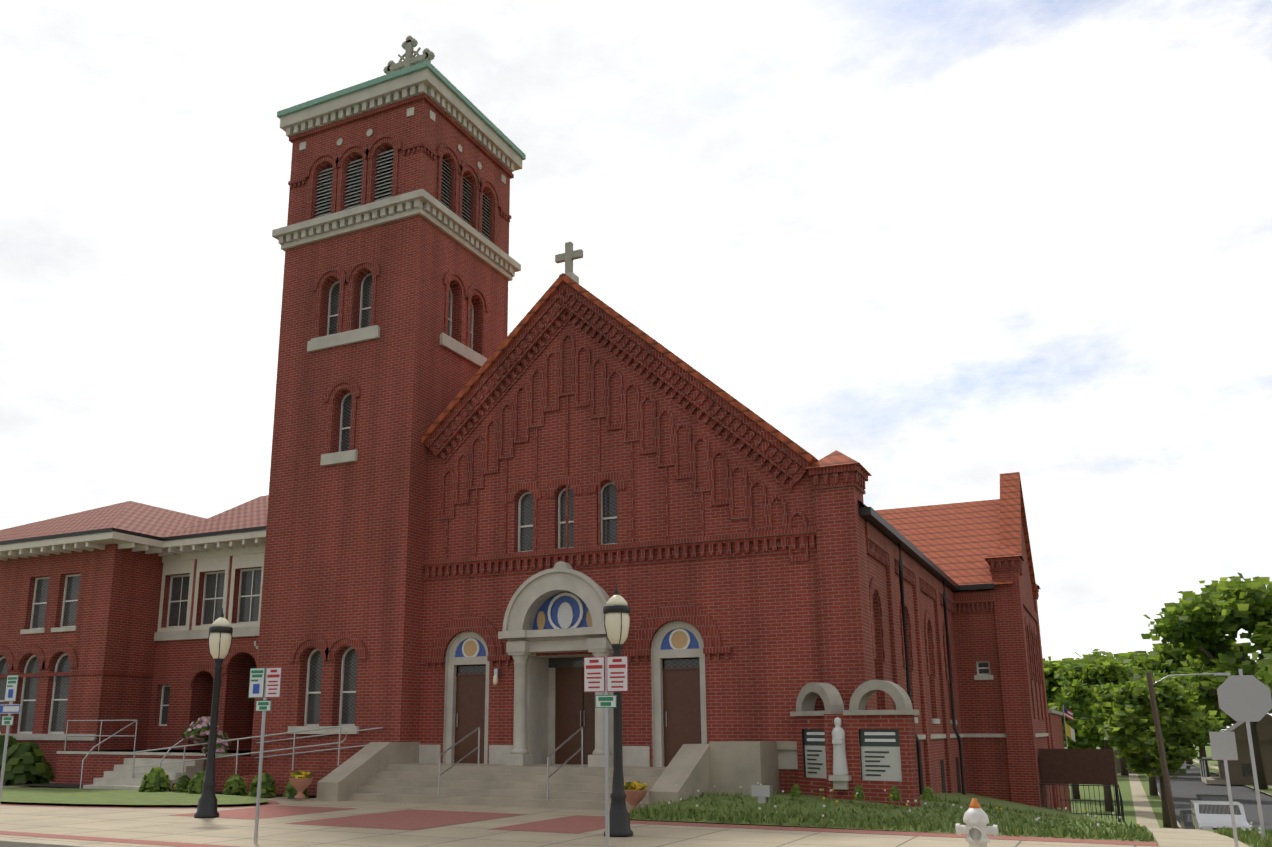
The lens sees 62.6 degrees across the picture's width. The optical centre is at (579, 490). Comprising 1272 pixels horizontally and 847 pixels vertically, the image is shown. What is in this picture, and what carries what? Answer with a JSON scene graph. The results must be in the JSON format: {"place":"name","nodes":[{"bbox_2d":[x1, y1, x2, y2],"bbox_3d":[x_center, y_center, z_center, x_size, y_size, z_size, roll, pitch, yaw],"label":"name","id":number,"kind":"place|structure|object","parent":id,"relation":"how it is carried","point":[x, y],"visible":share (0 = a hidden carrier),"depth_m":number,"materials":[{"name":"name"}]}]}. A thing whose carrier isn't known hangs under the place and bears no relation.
{"place":"outdoors","nodes":[
{"label":"outdoors","id":0,"kind":"place"},
{"bbox_2d":[0,783,316,808],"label":"lawn","id":1,"kind":"structure","parent":0,"point":[76,796],"depth_m":24.42,"materials":[{"name":"green plant"}]},
{"bbox_2d":[0,716,309,797],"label":"shrubs","id":2,"kind":"object","parent":1,"relation":"on","point":[25,762],"visible":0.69,"depth_m":27.84,"materials":[{"name":"green plant"}]},
{"bbox_2d":[64,720,382,788],"bbox_3d":[-10.776,7.240,28.564,11.722,1.920,2.040,-6,-14,26],"label":"ramp railing","id":3,"kind":"object","parent":1,"relation":"on","point":[238,739],"visible":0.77,"depth_m":27.96,"materials":[{"name":"grey metal"}]},
{"bbox_2d":[0,759,1271,846],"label":"sidewalk","id":4,"kind":"structure","parent":0,"point":[306,822],"depth_m":17.29,"materials":[{"name":"concrete"}]},
{"bbox_2d":[0,675,20,803],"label":"street sign","id":5,"kind":"object","parent":4,"relation":"on","point":[11,692],"visible":1,"depth_m":17.90,"materials":[{"name":"grey metal"}]},
{"bbox_2d":[0,495,268,791],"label":"annex building","id":6,"kind":"structure","parent":4,"relation":"on","point":[112,612],"depth_m":34.52,"materials":[{"name":"brick"}]},
{"bbox_2d":[194,608,232,817],"bbox_3d":[-7.112,4.283,20.329,0.460,4.000,0.448,-6,-14,26],"label":"lamp post","id":7,"kind":"object","parent":4,"relation":"on","point":[220,636],"visible":1,"depth_m":20.29,"materials":[{"name":"black metal"}]},
{"bbox_2d":[248,667,281,842],"bbox_3d":[-4.773,3.946,15.623,0.630,2.550,0.043,-6,-14,26],"label":"street sign","id":8,"kind":"object","parent":4,"relation":"on","point":[264,683],"visible":1,"depth_m":15.76,"materials":[{"name":"grey metal"}]},
{"bbox_2d":[289,771,313,798],"bbox_3d":[-6.581,6.947,24.616,0.580,0.624,0.565,-6,-14,26],"label":"urn planter","id":9,"kind":"object","parent":4,"relation":"on","point":[300,782],"visible":1,"depth_m":24.48,"materials":[{"name":"ceramic"}]},
{"bbox_2d":[250,36,525,774],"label":"bell tower","id":10,"kind":"structure","parent":4,"relation":"on","point":[401,266],"depth_m":30.19,"materials":[{"name":"brick"}]},
{"bbox_2d":[172,741,796,810],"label":"entrance steps","id":11,"kind":"structure","parent":4,"relation":"on","point":[386,771],"depth_m":23.45,"materials":[{"name":"concrete"}]},
{"bbox_2d":[438,727,582,799],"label":"handrails","id":12,"kind":"object","parent":11,"relation":"on","point":[548,756],"visible":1,"depth_m":23.78,"materials":[{"name":"grey"}]},
{"bbox_2d":[584,656,628,846],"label":"parking sign","id":13,"kind":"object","parent":4,"relation":"on","point":[607,674],"visible":1,"depth_m":13.37,"materials":[{"name":"grey metal"}]},
{"bbox_2d":[603,583,632,836],"bbox_3d":[0.610,3.485,16.853,0.460,4.000,0.448,-6,-14,26],"label":"lamp post","id":14,"kind":"object","parent":4,"relation":"on","point":[616,610],"visible":0.96,"depth_m":16.73,"materials":[{"name":"black metal"}]},
{"bbox_2d":[624,781,647,812],"bbox_3d":[1.072,6.120,20.780,0.580,0.621,0.565,-6,-14,26],"label":"urn planter","id":15,"kind":"object","parent":4,"relation":"on","point":[635,792],"visible":0.77,"depth_m":20.65,"materials":[{"name":"ceramic"}]},
{"bbox_2d":[349,242,966,837],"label":"church nave","id":16,"kind":"structure","parent":4,"relation":"on","point":[589,452],"depth_m":26.18,"materials":[{"name":"red brick"}]},
{"bbox_2d":[747,472,1056,841],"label":"church transept","id":17,"kind":"structure","parent":16,"relation":"attached to","point":[979,553],"depth_m":36.22,"materials":[{"name":"red brick"}]},
{"bbox_2d":[646,758,1271,846],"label":"verge grass","id":18,"kind":"structure","parent":4,"relation":"on","point":[1127,799],"depth_m":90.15,"materials":[{"name":"green plant"}]},
{"bbox_2d":[1043,656,1069,706],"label":"tree","id":19,"kind":"object","parent":18,"relation":"on","point":[1061,662],"depth_m":144.40,"materials":[{"name":"green plant"}]},
{"bbox_2d":[1043,658,1086,798],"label":"verge tree","id":20,"kind":"object","parent":18,"relation":"on","point":[1052,669],"visible":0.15,"depth_m":92.43,"materials":[{"name":"green plant"}]},
{"bbox_2d":[1082,649,1110,748],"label":"tree","id":21,"kind":"object","parent":18,"relation":"on","point":[1098,654],"visible":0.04,"depth_m":197.55,"materials":[{"name":"green plant"}]},
{"bbox_2d":[1047,653,1164,811],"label":"verge tree","id":22,"kind":"object","parent":18,"relation":"on","point":[1089,686],"visible":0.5,"depth_m":77.43,"materials":[{"name":"green plant"}]},
{"bbox_2d":[1060,651,1153,775],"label":"tree","id":23,"kind":"object","parent":18,"relation":"on","point":[1138,660],"visible":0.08,"depth_m":149.40,"materials":[{"name":"green plant"}]},
{"bbox_2d":[1096,673,1226,827],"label":"verge tree","id":24,"kind":"object","parent":18,"relation":"on","point":[1185,727],"visible":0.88,"depth_m":63.39,"materials":[{"name":"green plant"}]},
{"bbox_2d":[1127,666,1200,795],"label":"verge tree","id":25,"kind":"object","parent":18,"relation":"on","point":[1185,681],"visible":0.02,"depth_m":98.17,"materials":[{"name":"green plant"}]},
{"bbox_2d":[1146,673,1229,828],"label":"utility pole","id":26,"kind":"object","parent":18,"relation":"on","point":[1162,751],"visible":0.94,"depth_m":48.86,"materials":[{"name":"brown wood"}]},
{"bbox_2d":[1186,759,1192,763],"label":"tree","id":27,"kind":"object","parent":18,"relation":"on","point":[1190,761],"depth_m":213.26,"materials":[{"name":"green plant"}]},
{"bbox_2d":[1142,641,1236,776],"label":"tree","id":28,"kind":"object","parent":18,"relation":"on","point":[1163,660],"visible":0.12,"depth_m":146.33,"materials":[{"name":"green plant"}]},
{"bbox_2d":[1141,572,1271,788],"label":"tree","id":29,"kind":"object","parent":18,"relation":"on","point":[1206,620],"visible":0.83,"depth_m":112.05,"materials":[{"name":"green plant"}]},
{"bbox_2d":[1219,720,1236,731],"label":"tree","id":30,"kind":"object","parent":18,"relation":"on","point":[1230,725],"depth_m":169.93,"materials":[{"name":"green plant"}]},
{"bbox_2d":[1217,669,1271,839],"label":"stop sign","id":31,"kind":"object","parent":18,"relation":"on","point":[1247,699],"visible":0.87,"depth_m":16.10,"materials":[{"name":"grey metal"}]},
{"bbox_2d":[1252,652,1271,698],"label":"tree","id":32,"kind":"object","parent":18,"relation":"on","point":[1265,667],"visible":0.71,"depth_m":94.59,"materials":[{"name":"green plant"}]},
{"bbox_2d":[955,798,998,846],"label":"fire hydrant","id":33,"kind":"object","parent":4,"relation":"on","point":[976,829],"visible":1,"depth_m":12.69,"materials":[{"name":"white metal"}]},
{"bbox_2d":[1113,750,1180,773],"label":"hedge","id":34,"kind":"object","parent":4,"relation":"on","point":[1118,768],"depth_m":159.02,"materials":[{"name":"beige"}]},
{"bbox_2d":[1209,730,1238,846],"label":"sign back","id":35,"kind":"object","parent":4,"relation":"on","point":[1223,746],"visible":1,"depth_m":15.10,"materials":[{"name":"grey metal"}]},
{"bbox_2d":[1199,714,1271,784],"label":"house","id":36,"kind":"structure","parent":4,"relation":"on","point":[1240,771],"depth_m":121.47,"materials":[{"name":"brown"}]},
{"bbox_2d":[0,0,1271,730],"label":"sky","id":37,"kind":"structure","parent":0,"point":[945,248],"materials":[{"name":"white"}]},
{"bbox_2d":[601,793,1157,845],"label":"lawn","id":38,"kind":"structure","parent":0,"point":[967,798],"depth_m":19.16,"materials":[{"name":"green plant"}]},
{"bbox_2d":[751,785,772,802],"bbox_3d":[3.391,5.649,19.398,0.350,0.320,0.200,-6,-14,26],"label":"lawn floodlight","id":39,"kind":"object","parent":38,"relation":"on","point":[762,793],"visible":1,"depth_m":19.33,"materials":[{"name":"grey metal"}]},
{"bbox_2d":[760,783,935,801],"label":"monument plants","id":40,"kind":"object","parent":38,"relation":"on","point":[894,791],"visible":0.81,"depth_m":19.82,"materials":[{"name":"green plant"}]},
{"bbox_2d":[790,680,920,806],"bbox_3d":[5.718,5.341,21.821,2.876,2.645,1.694,-6,-14,26],"label":"church sign monument","id":41,"kind":"object","parent":38,"relation":"on","point":[842,752],"visible":0.98,"depth_m":21.25,"materials":[{"name":"red brick"}]},
{"bbox_2d":[629,782,1271,846],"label":"grass tufts","id":42,"kind":"object","parent":38,"relation":"on","point":[1249,836],"visible":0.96,"depth_m":18.32,"materials":[{"name":"green plant"}]},
{"bbox_2d":[1063,705,1074,812],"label":"flag pole","id":43,"kind":"object","parent":38,"relation":"on","point":[1069,730],"visible":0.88,"depth_m":47.35,"materials":[{"name":"grey"}]},
{"bbox_2d":[1038,749,1121,822],"bbox_3d":[17.601,10.657,36.573,2.300,3.155,3.900,-6,-14,26],"label":"sign board","id":44,"kind":"object","parent":38,"relation":"on","point":[1080,766],"visible":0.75,"depth_m":35.08,"materials":[{"name":"brown paint"}]},
{"bbox_2d":[1039,783,1124,822],"bbox_3d":[18.754,11.714,38.549,2.323,2.212,12.030,-6,-14,26],"label":"iron fence","id":45,"kind":"object","parent":38,"relation":"on","point":[1110,801],"visible":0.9,"depth_m":33.64,"materials":[{"name":"black metal"}]},
{"bbox_2d":[630,743,1271,846],"bbox_3d":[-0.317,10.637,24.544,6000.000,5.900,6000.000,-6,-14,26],"label":"terrain","id":46,"kind":"structure","parent":0,"point":[1208,751],"depth_m":232.01,"materials":[{"name":"green plant"}]},
{"bbox_2d":[1048,709,1072,842],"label":"building","id":47,"kind":"structure","parent":46,"relation":"on","point":[1056,729],"depth_m":58.30,"materials":[{"name":"brick"}]},
{"bbox_2d":[1196,794,1228,800],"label":"car","id":48,"kind":"object","parent":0,"point":[1205,797],"visible":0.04,"depth_m":70.54,"materials":[{"name":"grey metal"}]},
{"bbox_2d":[1155,762,1271,830],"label":"street asphalt","id":49,"kind":"structure","parent":0,"point":[1188,786],"depth_m":104.55,"materials":[{"name":"grey asphalt"}]},
{"bbox_2d":[1180,810,1193,828],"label":"car","id":50,"kind":"object","parent":49,"relation":"on","point":[1186,819],"visible":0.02,"depth_m":51.17,"materials":[{"name":"grey metal"}]},
{"bbox_2d":[1191,800,1249,829],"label":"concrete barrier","id":51,"kind":"object","parent":49,"relation":"on","point":[1208,815],"visible":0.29,"depth_m":45.02,"materials":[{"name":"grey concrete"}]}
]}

